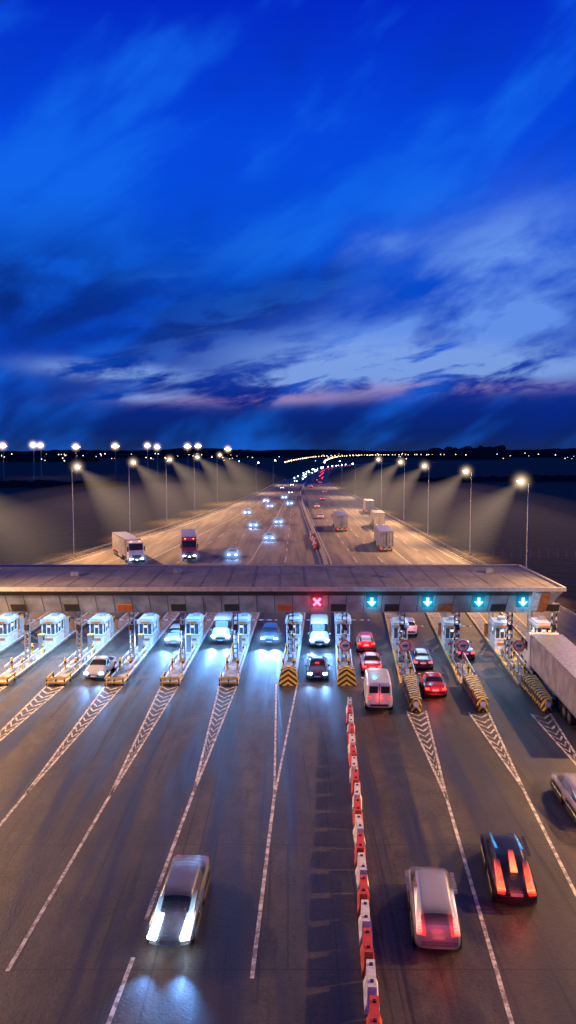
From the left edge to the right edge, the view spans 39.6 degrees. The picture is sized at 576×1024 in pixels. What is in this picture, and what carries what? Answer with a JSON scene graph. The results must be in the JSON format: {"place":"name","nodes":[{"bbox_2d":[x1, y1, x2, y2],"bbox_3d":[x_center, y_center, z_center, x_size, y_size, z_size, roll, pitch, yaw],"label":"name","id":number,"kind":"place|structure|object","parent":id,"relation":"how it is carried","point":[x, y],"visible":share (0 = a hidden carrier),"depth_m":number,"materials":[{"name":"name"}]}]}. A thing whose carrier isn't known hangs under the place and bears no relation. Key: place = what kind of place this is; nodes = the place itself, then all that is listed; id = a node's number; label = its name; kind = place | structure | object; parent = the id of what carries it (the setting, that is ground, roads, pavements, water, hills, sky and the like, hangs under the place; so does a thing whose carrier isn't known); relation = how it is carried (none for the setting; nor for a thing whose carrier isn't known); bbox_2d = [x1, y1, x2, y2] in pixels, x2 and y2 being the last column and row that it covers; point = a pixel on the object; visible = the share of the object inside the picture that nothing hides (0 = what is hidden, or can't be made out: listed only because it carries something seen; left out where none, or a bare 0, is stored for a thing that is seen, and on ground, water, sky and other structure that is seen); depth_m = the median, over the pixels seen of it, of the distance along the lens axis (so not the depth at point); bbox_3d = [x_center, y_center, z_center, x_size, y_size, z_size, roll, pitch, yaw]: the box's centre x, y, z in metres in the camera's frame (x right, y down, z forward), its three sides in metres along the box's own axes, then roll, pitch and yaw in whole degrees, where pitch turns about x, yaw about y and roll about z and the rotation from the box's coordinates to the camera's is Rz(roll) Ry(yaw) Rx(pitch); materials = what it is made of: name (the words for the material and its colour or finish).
{"place":"outdoors","nodes":[
{"label":"outdoors","id":0,"kind":"place"},
{"bbox_2d":[149,899,195,935],"bbox_3d":[-4.403,15.784,32.845,2.840,1.600,6.036,0,4,2],"label":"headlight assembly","id":1,"kind":"object","parent":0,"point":[187,925],"visible":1,"depth_m":31.02,"materials":[{"name":"paint"}]},
{"bbox_2d":[0,462,575,1023],"bbox_3d":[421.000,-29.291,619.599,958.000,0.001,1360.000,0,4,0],"label":"road","id":2,"kind":"structure","parent":0,"point":[88,938],"depth_m":40.09,"materials":[{"name":"grey asphalt"}]},
{"bbox_2d":[0,612,52,652],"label":"toll island","id":3,"kind":"structure","parent":2,"relation":"on","point":[35,624],"depth_m":83.74,"materials":[{"name":"concrete"}]},
{"bbox_2d":[0,612,18,645],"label":"toll booth","id":4,"kind":"object","parent":3,"relation":"on","point":[8,628],"visible":0.98,"depth_m":77.39,"materials":[{"name":"white paint"}]},
{"bbox_2d":[0,612,99,678],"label":"toll island","id":5,"kind":"structure","parent":2,"relation":"on","point":[36,656],"depth_m":71.95,"materials":[{"name":"concrete"}]},
{"bbox_2d":[23,612,32,661],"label":"canopy column","id":6,"kind":"structure","parent":5,"relation":"on","point":[27,627],"depth_m":70.98,"materials":[{"name":"metal"}]},
{"bbox_2d":[40,612,65,645],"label":"toll booth","id":7,"kind":"object","parent":5,"relation":"on","point":[52,624],"visible":0.96,"depth_m":76.91,"materials":[{"name":"white paint"}]},
{"bbox_2d":[46,671,71,685],"bbox_3d":[-18.674,13.598,65.235,1.580,0.700,1.840,0,4,2],"label":"guard rail","id":8,"kind":"object","parent":2,"relation":"on","point":[55,681],"visible":1,"depth_m":64.47,"materials":[{"name":"yellow metal"}]},
{"bbox_2d":[54,612,140,678],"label":"toll island","id":9,"kind":"structure","parent":2,"relation":"on","point":[88,657],"depth_m":72.12,"materials":[{"name":"concrete"}]},
{"bbox_2d":[76,612,83,661],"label":"canopy column","id":10,"kind":"structure","parent":9,"relation":"on","point":[78,627],"depth_m":70.95,"materials":[{"name":"metal"}]},
{"bbox_2d":[88,612,111,645],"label":"toll booth","id":11,"kind":"object","parent":9,"relation":"on","point":[99,626],"visible":0.96,"depth_m":76.89,"materials":[{"name":"white paint"}]},
{"bbox_2d":[84,655,115,678],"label":"silver car","id":12,"kind":"object","parent":2,"relation":"on","point":[101,666],"visible":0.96,"depth_m":66.81,"materials":[{"name":"paint"}]},
{"bbox_2d":[104,671,128,685],"bbox_3d":[-13.974,13.598,65.235,1.580,0.700,1.840,0,4,2],"label":"guard rail","id":13,"kind":"object","parent":2,"relation":"on","point":[113,681],"visible":1,"depth_m":64.46,"materials":[{"name":"yellow metal"}]},
{"bbox_2d":[112,532,144,563],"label":"semi truck","id":14,"kind":"object","parent":2,"relation":"on","point":[128,546],"visible":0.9,"depth_m":134.27,"materials":[{"name":"metal"}]},
{"bbox_2d":[111,612,179,677],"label":"toll island","id":15,"kind":"structure","parent":2,"relation":"on","point":[134,664],"depth_m":72.49,"materials":[{"name":"concrete"}]},
{"bbox_2d":[128,612,135,661],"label":"canopy column","id":16,"kind":"structure","parent":15,"relation":"on","point":[131,627],"depth_m":70.95,"materials":[{"name":"metal"}]},
{"bbox_2d":[137,612,158,645],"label":"toll booth","id":17,"kind":"object","parent":15,"relation":"on","point":[147,623],"visible":0.94,"depth_m":76.88,"materials":[{"name":"white paint"}]},
{"bbox_2d":[160,671,182,685],"bbox_3d":[-9.474,13.598,65.235,1.580,0.700,1.840,0,4,2],"label":"guard rail","id":18,"kind":"object","parent":2,"relation":"on","point":[169,681],"visible":1,"depth_m":64.39,"materials":[{"name":"yellow metal"}]},
{"bbox_2d":[165,624,183,644],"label":"silver car","id":19,"kind":"object","parent":2,"relation":"on","point":[172,636],"visible":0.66,"depth_m":77.64,"materials":[{"name":"paint"}]},
{"bbox_2d":[180,529,197,560],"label":"semi truck","id":20,"kind":"object","parent":2,"relation":"on","point":[188,546],"visible":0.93,"depth_m":136.41,"materials":[{"name":"metal"}]},
{"bbox_2d":[165,612,217,677],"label":"toll island","id":21,"kind":"structure","parent":2,"relation":"on","point":[176,670],"depth_m":71.49,"materials":[{"name":"concrete"}]},
{"bbox_2d":[179,612,186,661],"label":"canopy column","id":22,"kind":"structure","parent":21,"relation":"on","point":[182,627],"depth_m":71.00,"materials":[{"name":"metal"}]},
{"bbox_2d":[186,612,203,645],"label":"toll booth","id":23,"kind":"object","parent":21,"relation":"on","point":[194,623],"visible":0.91,"depth_m":76.87,"materials":[{"name":"white paint"}]},
{"bbox_2d":[210,612,234,642],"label":"white van","id":24,"kind":"object","parent":2,"relation":"on","point":[222,630],"visible":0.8,"depth_m":78.92,"materials":[{"name":"paint"}]},
{"bbox_2d":[219,671,239,685],"bbox_3d":[-4.774,13.598,65.235,1.580,0.700,1.840,0,4,2],"label":"guard rail","id":25,"kind":"object","parent":2,"relation":"on","point":[228,681],"visible":1,"depth_m":64.46,"materials":[{"name":"yellow metal"}]},
{"bbox_2d":[222,612,259,677],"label":"toll island","id":26,"kind":"structure","parent":2,"relation":"on","point":[232,671],"depth_m":71.43,"materials":[{"name":"concrete"}]},
{"bbox_2d":[232,612,238,661],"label":"canopy column","id":27,"kind":"structure","parent":26,"relation":"on","point":[235,628],"depth_m":70.95,"materials":[{"name":"metal"}]},
{"bbox_2d":[234,612,251,645],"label":"toll booth","id":28,"kind":"object","parent":26,"relation":"on","point":[244,619],"visible":0.74,"depth_m":76.87,"materials":[{"name":"white paint"}]},
{"bbox_2d":[259,623,279,643],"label":"blue suv","id":29,"kind":"object","parent":2,"relation":"on","point":[270,632],"visible":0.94,"depth_m":78.22,"materials":[{"name":"paint"}]},
{"bbox_2d":[0,471,575,1023],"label":"road markings","id":30,"kind":"object","parent":2,"relation":"on","point":[254,957],"visible":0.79,"depth_m":47.59,"materials":[{"name":"paint"}]},
{"bbox_2d":[278,666,298,685],"bbox_3d":[0.033,13.314,65.282,1.600,1.260,1.700,0,4,3],"label":"crash cushion","id":31,"kind":"object","parent":2,"relation":"on","point":[288,676],"visible":1,"depth_m":64.83,"materials":[{"name":"yellow paint"}]},
{"bbox_2d":[279,612,305,676],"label":"toll island","id":32,"kind":"structure","parent":2,"relation":"on","point":[296,657],"depth_m":72.84,"materials":[{"name":"concrete"}]},
{"bbox_2d":[287,612,293,661],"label":"canopy column","id":33,"kind":"structure","parent":32,"relation":"on","point":[290,628],"depth_m":70.95,"materials":[{"name":"metal"}]},
{"bbox_2d":[285,612,302,645],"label":"toll booth","id":34,"kind":"object","parent":32,"relation":"on","point":[298,617],"visible":0.68,"depth_m":76.86,"materials":[{"name":"white paint"}]},
{"bbox_2d":[55,476,575,614],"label":"kerb","id":35,"kind":"structure","parent":2,"relation":"on","point":[566,609],"depth_m":174.74,"materials":[{"name":"concrete"}]},
{"bbox_2d":[305,656,329,678],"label":"dark car","id":36,"kind":"object","parent":2,"relation":"on","point":[317,666],"visible":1,"depth_m":66.38,"materials":[{"name":"paint"}]},
{"bbox_2d":[308,614,330,646],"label":"white van","id":37,"kind":"object","parent":2,"relation":"on","point":[319,633],"visible":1,"depth_m":77.35,"materials":[{"name":"paint"}]},
{"bbox_2d":[300,465,342,563],"bbox_3d":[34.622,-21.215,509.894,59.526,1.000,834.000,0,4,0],"label":"concrete median barrier","id":38,"kind":"object","parent":2,"relation":"on","point":[322,552],"visible":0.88,"depth_m":195.34,"materials":[{"name":"grey concrete"}]},
{"bbox_2d":[333,511,347,531],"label":"semi truck","id":39,"kind":"object","parent":2,"relation":"on","point":[340,519],"visible":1,"depth_m":183.80,"materials":[{"name":"metal"}]},
{"bbox_2d":[334,612,352,675],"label":"toll island","id":40,"kind":"structure","parent":2,"relation":"on","point":[339,657],"depth_m":72.14,"materials":[{"name":"concrete"}]},
{"bbox_2d":[334,612,350,644],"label":"toll booth","id":41,"kind":"object","parent":40,"relation":"on","point":[338,622],"visible":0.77,"depth_m":76.86,"materials":[{"name":"white paint"}]},
{"bbox_2d":[341,612,347,661],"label":"canopy column","id":42,"kind":"structure","parent":40,"relation":"on","point":[344,627],"depth_m":70.91,"materials":[{"name":"metal"}]},
{"bbox_2d":[339,640,350,665],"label":"round traffic sign","id":43,"kind":"object","parent":40,"relation":"on","point":[345,646],"visible":0.93,"depth_m":66.94,"materials":[{"name":"metal"}]},
{"bbox_2d":[337,666,356,685],"bbox_3d":[4.782,13.314,65.282,1.600,1.260,1.700,0,4,3],"label":"crash cushion","id":44,"kind":"object","parent":2,"relation":"on","point":[346,676],"visible":1,"depth_m":64.83,"materials":[{"name":"yellow paint"}]},
{"bbox_2d":[349,756,358,782],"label":"traffic barrier","id":45,"kind":"object","parent":2,"relation":"on","point":[354,762],"visible":0.69,"depth_m":45.82,"materials":[{"name":"white plastic"}]},
{"bbox_2d":[351,769,360,796],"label":"traffic barrier","id":46,"kind":"object","parent":2,"relation":"on","point":[355,776],"visible":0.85,"depth_m":44.13,"materials":[{"name":"red plastic"}]},
{"bbox_2d":[352,783,361,812],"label":"traffic barrier","id":47,"kind":"object","parent":2,"relation":"on","point":[357,794],"visible":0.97,"depth_m":42.32,"materials":[{"name":"white plastic"}]},
{"bbox_2d":[352,798,363,828],"bbox_3d":[3.569,15.326,40.870,0.550,1.045,1.750,0,4,4],"label":"traffic barrier","id":48,"kind":"object","parent":2,"relation":"on","point":[357,806],"visible":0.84,"depth_m":40.65,"materials":[{"name":"red plastic"}]},
{"bbox_2d":[353,814,365,848],"bbox_3d":[3.467,15.472,38.996,0.550,1.045,1.750,0,4,0],"label":"traffic barrier","id":49,"kind":"object","parent":2,"relation":"on","point":[358,827],"visible":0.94,"depth_m":38.61,"materials":[{"name":"white plastic"}]},
{"bbox_2d":[354,832,365,868],"bbox_3d":[3.350,15.618,37.121,0.550,1.045,1.750,0,4,5],"label":"traffic barrier","id":50,"kind":"object","parent":2,"relation":"on","point":[359,847],"visible":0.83,"depth_m":36.81,"materials":[{"name":"red plastic"}]},
{"bbox_2d":[355,852,369,891],"bbox_3d":[3.262,15.764,35.248,0.550,1.045,1.750,0,4,1],"label":"traffic barrier","id":51,"kind":"object","parent":2,"relation":"on","point":[361,868],"visible":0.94,"depth_m":34.86,"materials":[{"name":"white plastic"}]},
{"bbox_2d":[357,875,369,916],"bbox_3d":[3.153,15.911,33.373,0.550,1.045,1.750,0,4,5],"label":"traffic barrier","id":52,"kind":"object","parent":2,"relation":"on","point":[363,893],"visible":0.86,"depth_m":32.97,"materials":[{"name":"red plastic"}]},
{"bbox_2d":[354,632,375,651],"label":"red car","id":53,"kind":"object","parent":2,"relation":"on","point":[364,641],"visible":1,"depth_m":74.72,"materials":[{"name":"paint"}]},
{"bbox_2d":[358,899,372,945],"bbox_3d":[3.049,16.057,31.499,0.550,1.045,1.750,0,4,3],"label":"traffic barrier","id":54,"kind":"object","parent":2,"relation":"on","point":[364,919],"visible":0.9,"depth_m":31.15,"materials":[{"name":"white plastic"}]},
{"bbox_2d":[360,927,375,977],"bbox_3d":[2.952,16.203,29.625,0.550,1.045,1.750,0,4,3],"label":"traffic barrier","id":55,"kind":"object","parent":2,"relation":"on","point":[366,950],"visible":0.82,"depth_m":29.21,"materials":[{"name":"red plastic"}]},
{"bbox_2d":[362,499,373,512],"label":"semi truck","id":56,"kind":"object","parent":2,"relation":"on","point":[368,504],"visible":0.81,"depth_m":236.63,"materials":[{"name":"metal"}]},
{"bbox_2d":[359,652,382,673],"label":"red car","id":57,"kind":"object","parent":2,"relation":"on","point":[369,660],"visible":0.84,"depth_m":67.99,"materials":[{"name":"paint"}]},
{"bbox_2d":[363,959,379,1014],"bbox_3d":[2.885,16.349,27.750,0.550,1.045,1.750,0,4,4],"label":"traffic barrier","id":58,"kind":"object","parent":2,"relation":"on","point":[370,984],"visible":0.87,"depth_m":27.34,"materials":[{"name":"white plastic"}]},
{"bbox_2d":[366,995,381,1023],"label":"traffic barrier","id":59,"kind":"object","parent":2,"relation":"on","point":[373,1016],"visible":1,"depth_m":25.86,"materials":[{"name":"red plastic"}]},
{"bbox_2d":[369,510,384,527],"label":"semi truck","id":60,"kind":"object","parent":2,"relation":"on","point":[377,517],"visible":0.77,"depth_m":190.77,"materials":[{"name":"metal"}]},
{"bbox_2d":[361,668,392,708],"bbox_3d":[6.750,13.165,60.498,2.240,2.369,5.585,0,4,3],"label":"white van","id":61,"kind":"object","parent":2,"relation":"on","point":[377,689],"visible":1,"depth_m":57.83,"materials":[{"name":"paint"}]},
{"bbox_2d":[372,524,393,550],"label":"semi truck","id":62,"kind":"object","parent":2,"relation":"on","point":[383,536],"visible":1,"depth_m":147.93,"materials":[{"name":"metal"}]},
{"bbox_2d":[384,612,415,685],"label":"toll island","id":63,"kind":"structure","parent":2,"relation":"on","point":[388,615],"depth_m":70.78,"materials":[{"name":"concrete"}]},
{"bbox_2d":[390,616,408,649],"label":"toll booth","id":64,"kind":"object","parent":63,"relation":"on","point":[394,621],"visible":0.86,"depth_m":75.10,"materials":[{"name":"white paint"}]},
{"bbox_2d":[398,612,404,661],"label":"canopy column","id":65,"kind":"structure","parent":63,"relation":"on","point":[401,628],"depth_m":70.90,"materials":[{"name":"metal"}]},
{"bbox_2d":[399,640,410,673],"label":"round traffic sign","id":66,"kind":"object","parent":63,"relation":"on","point":[404,645],"visible":1,"depth_m":66.95,"materials":[{"name":"metal"}]},
{"bbox_2d":[405,617,417,635],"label":"white car","id":67,"kind":"object","parent":2,"relation":"on","point":[412,629],"visible":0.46,"depth_m":81.18,"materials":[{"name":"paint"}]},
{"bbox_2d":[402,675,421,711],"bbox_3d":[9.506,13.776,60.998,1.222,0.955,6.380,0,4,4],"label":"crash cushion","id":68,"kind":"object","parent":2,"relation":"on","point":[410,686],"visible":1,"depth_m":60.00,"materials":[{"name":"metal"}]},
{"bbox_2d":[409,648,432,668],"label":"dark car","id":69,"kind":"object","parent":2,"relation":"on","point":[421,657],"visible":0.91,"depth_m":69.15,"materials":[{"name":"blue paint"}]},
{"bbox_2d":[418,672,446,696],"bbox_3d":[11.399,13.392,63.124,2.040,1.509,4.585,0,4,4],"label":"red car","id":70,"kind":"object","parent":2,"relation":"on","point":[431,683],"visible":1,"depth_m":61.59,"materials":[{"name":"paint"}]},
{"bbox_2d":[425,612,474,685],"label":"toll island","id":71,"kind":"structure","parent":2,"relation":"on","point":[434,618],"depth_m":71.08,"materials":[{"name":"concrete"}]},
{"bbox_2d":[440,612,446,636],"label":"canopy column","id":72,"kind":"structure","parent":71,"relation":"on","point":[442,613],"depth_m":80.01,"materials":[{"name":"metal"}]},
{"bbox_2d":[0,564,565,613],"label":"toll plaza canopy","id":73,"kind":"object","parent":72,"relation":"on","point":[232,588],"visible":0.98,"depth_m":69.98,"materials":[{"name":"metal"}]},
{"bbox_2d":[311,595,322,606],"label":"lane signal","id":74,"kind":"object","parent":73,"relation":"attached to","point":[316,600],"visible":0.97,"depth_m":68.74,"materials":[{"name":"plastic"}]},
{"bbox_2d":[366,595,377,606],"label":"lane signal","id":75,"kind":"object","parent":73,"relation":"attached to","point":[371,600],"visible":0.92,"depth_m":68.75,"materials":[{"name":"plastic"}]},
{"bbox_2d":[421,595,433,606],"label":"lane signal","id":76,"kind":"object","parent":73,"relation":"attached to","point":[426,600],"visible":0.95,"depth_m":68.75,"materials":[{"name":"plastic"}]},
{"bbox_2d":[472,595,484,606],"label":"lane signal","id":77,"kind":"object","parent":73,"relation":"attached to","point":[477,600],"visible":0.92,"depth_m":68.75,"materials":[{"name":"plastic"}]},
{"bbox_2d":[516,595,529,606],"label":"lane signal","id":78,"kind":"object","parent":73,"relation":"attached to","point":[522,600],"visible":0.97,"depth_m":68.76,"materials":[{"name":"plastic"}]},
{"bbox_2d":[440,616,460,649],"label":"toll booth","id":79,"kind":"object","parent":71,"relation":"on","point":[447,631],"visible":0.69,"depth_m":75.13,"materials":[{"name":"white paint"}]},
{"bbox_2d":[452,612,459,661],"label":"canopy column","id":80,"kind":"structure","parent":71,"relation":"on","point":[456,628],"depth_m":70.92,"materials":[{"name":"metal"}]},
{"bbox_2d":[457,640,468,673],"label":"round traffic sign","id":81,"kind":"object","parent":71,"relation":"on","point":[462,646],"visible":1,"depth_m":66.95,"materials":[{"name":"metal"}]},
{"bbox_2d":[450,639,474,659],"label":"dark car","id":82,"kind":"object","parent":2,"relation":"on","point":[469,652],"visible":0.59,"depth_m":71.89,"materials":[{"name":"blue paint"}]},
{"bbox_2d":[462,675,487,711],"bbox_3d":[14.356,13.776,60.998,1.222,0.955,6.380,0,4,4],"label":"crash cushion","id":83,"kind":"object","parent":2,"relation":"on","point":[472,686],"visible":1,"depth_m":60.22,"materials":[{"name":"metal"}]},
{"bbox_2d":[466,612,532,685],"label":"toll island","id":84,"kind":"structure","parent":2,"relation":"on","point":[478,620],"depth_m":71.65,"materials":[{"name":"concrete"}]},
{"bbox_2d":[489,616,509,649],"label":"toll booth","id":85,"kind":"object","parent":84,"relation":"on","point":[498,626],"visible":0.82,"depth_m":75.13,"materials":[{"name":"white paint"}]},
{"bbox_2d":[505,612,512,661],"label":"canopy column","id":86,"kind":"structure","parent":84,"relation":"on","point":[510,628],"depth_m":70.93,"materials":[{"name":"metal"}]},
{"bbox_2d":[513,640,524,673],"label":"round traffic sign","id":87,"kind":"object","parent":84,"relation":"on","point":[518,646],"visible":1,"depth_m":66.95,"materials":[{"name":"metal"}]},
{"bbox_2d":[499,612,526,639],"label":"toll island","id":88,"kind":"structure","parent":2,"relation":"on","point":[521,629],"depth_m":86.16,"materials":[{"name":"concrete"}]},
{"bbox_2d":[529,616,549,632],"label":"toll booth","id":89,"kind":"object","parent":88,"relation":"on","point":[540,624],"visible":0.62,"depth_m":75.28,"materials":[{"name":"white paint"}]},
{"bbox_2d":[550,603,558,632],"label":"canopy column","id":90,"kind":"structure","parent":88,"relation":"on","point":[553,627],"depth_m":70.82,"materials":[{"name":"metal"}]},
{"bbox_2d":[517,480,528,567],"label":"street lamp","id":91,"kind":"object","parent":2,"relation":"on","point":[519,481],"visible":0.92,"depth_m":103.36,"materials":[{"name":"metal"}]},
{"bbox_2d":[521,675,552,711],"bbox_3d":[19.056,13.776,60.998,1.222,0.955,6.380,0,4,4],"label":"crash cushion","id":92,"kind":"object","parent":2,"relation":"on","point":[535,689],"visible":1,"depth_m":60.23,"materials":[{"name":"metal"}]},
{"bbox_2d":[521,630,575,723],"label":"semi truck","id":93,"kind":"object","parent":2,"relation":"on","point":[549,659],"visible":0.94,"depth_m":60.57,"materials":[{"name":"metal"}]},
{"bbox_2d":[0,451,575,612],"bbox_3d":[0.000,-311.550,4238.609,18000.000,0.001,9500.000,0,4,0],"label":"ground","id":94,"kind":"structure","parent":0,"point":[35,525],"depth_m":299.54,"materials":[{"name":"black plant"}]},
{"bbox_2d":[0,455,99,461],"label":"distant treeline","id":95,"kind":"object","parent":94,"relation":"on","point":[89,458],"visible":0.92,"depth_m":1256.93,"materials":[{"name":"black plant"}]},
{"bbox_2d":[0,480,125,486],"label":"hedgerow","id":96,"kind":"object","parent":94,"relation":"on","point":[38,483],"visible":0.95,"depth_m":406.04,"materials":[{"name":"plant"}]},
{"bbox_2d":[36,479,284,563],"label":"roadside guard rail","id":97,"kind":"object","parent":94,"relation":"on","point":[75,554],"visible":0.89,"depth_m":180.38,"materials":[{"name":"metal"}]},
{"bbox_2d":[0,451,575,457],"bbox_3d":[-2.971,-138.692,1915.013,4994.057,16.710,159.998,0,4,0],"label":"distant treeline","id":98,"kind":"object","parent":94,"relation":"on","point":[272,454],"visible":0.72,"depth_m":1892.41,"materials":[{"name":"black plant"}]},
{"bbox_2d":[330,480,485,563],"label":"roadside guard rail","id":99,"kind":"object","parent":94,"relation":"on","point":[470,557],"visible":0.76,"depth_m":171.28,"materials":[{"name":"metal"}]},
{"bbox_2d":[426,445,505,459],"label":"distant treeline","id":100,"kind":"object","parent":94,"relation":"on","point":[480,452],"visible":0.97,"depth_m":1534.43,"materials":[{"name":"black plant"}]},
{"bbox_2d":[414,475,575,481],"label":"hedgerow","id":101,"kind":"object","parent":94,"relation":"on","point":[532,478],"visible":0.98,"depth_m":475.48,"materials":[{"name":"plant"}]},
{"bbox_2d":[0,448,575,453],"bbox_3d":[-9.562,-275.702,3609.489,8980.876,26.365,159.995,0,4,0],"label":"distant hills","id":102,"kind":"structure","parent":0,"point":[214,450],"depth_m":3551.65,"materials":[{"name":"black plant"}]},
{"bbox_2d":[0,0,575,450],"label":"sky","id":103,"kind":"structure","parent":0,"point":[349,225],"materials":[{"name":"blue"}]},
{"bbox_2d":[414,897,459,934],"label":"lights","id":104,"kind":"object","parent":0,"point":[454,917],"visible":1,"depth_m":30.68,"materials":[{"name":"paint"}]},
{"bbox_2d":[490,835,535,892],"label":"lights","id":105,"kind":"object","parent":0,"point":[513,868],"visible":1,"depth_m":33.77,"materials":[{"name":"paint"}]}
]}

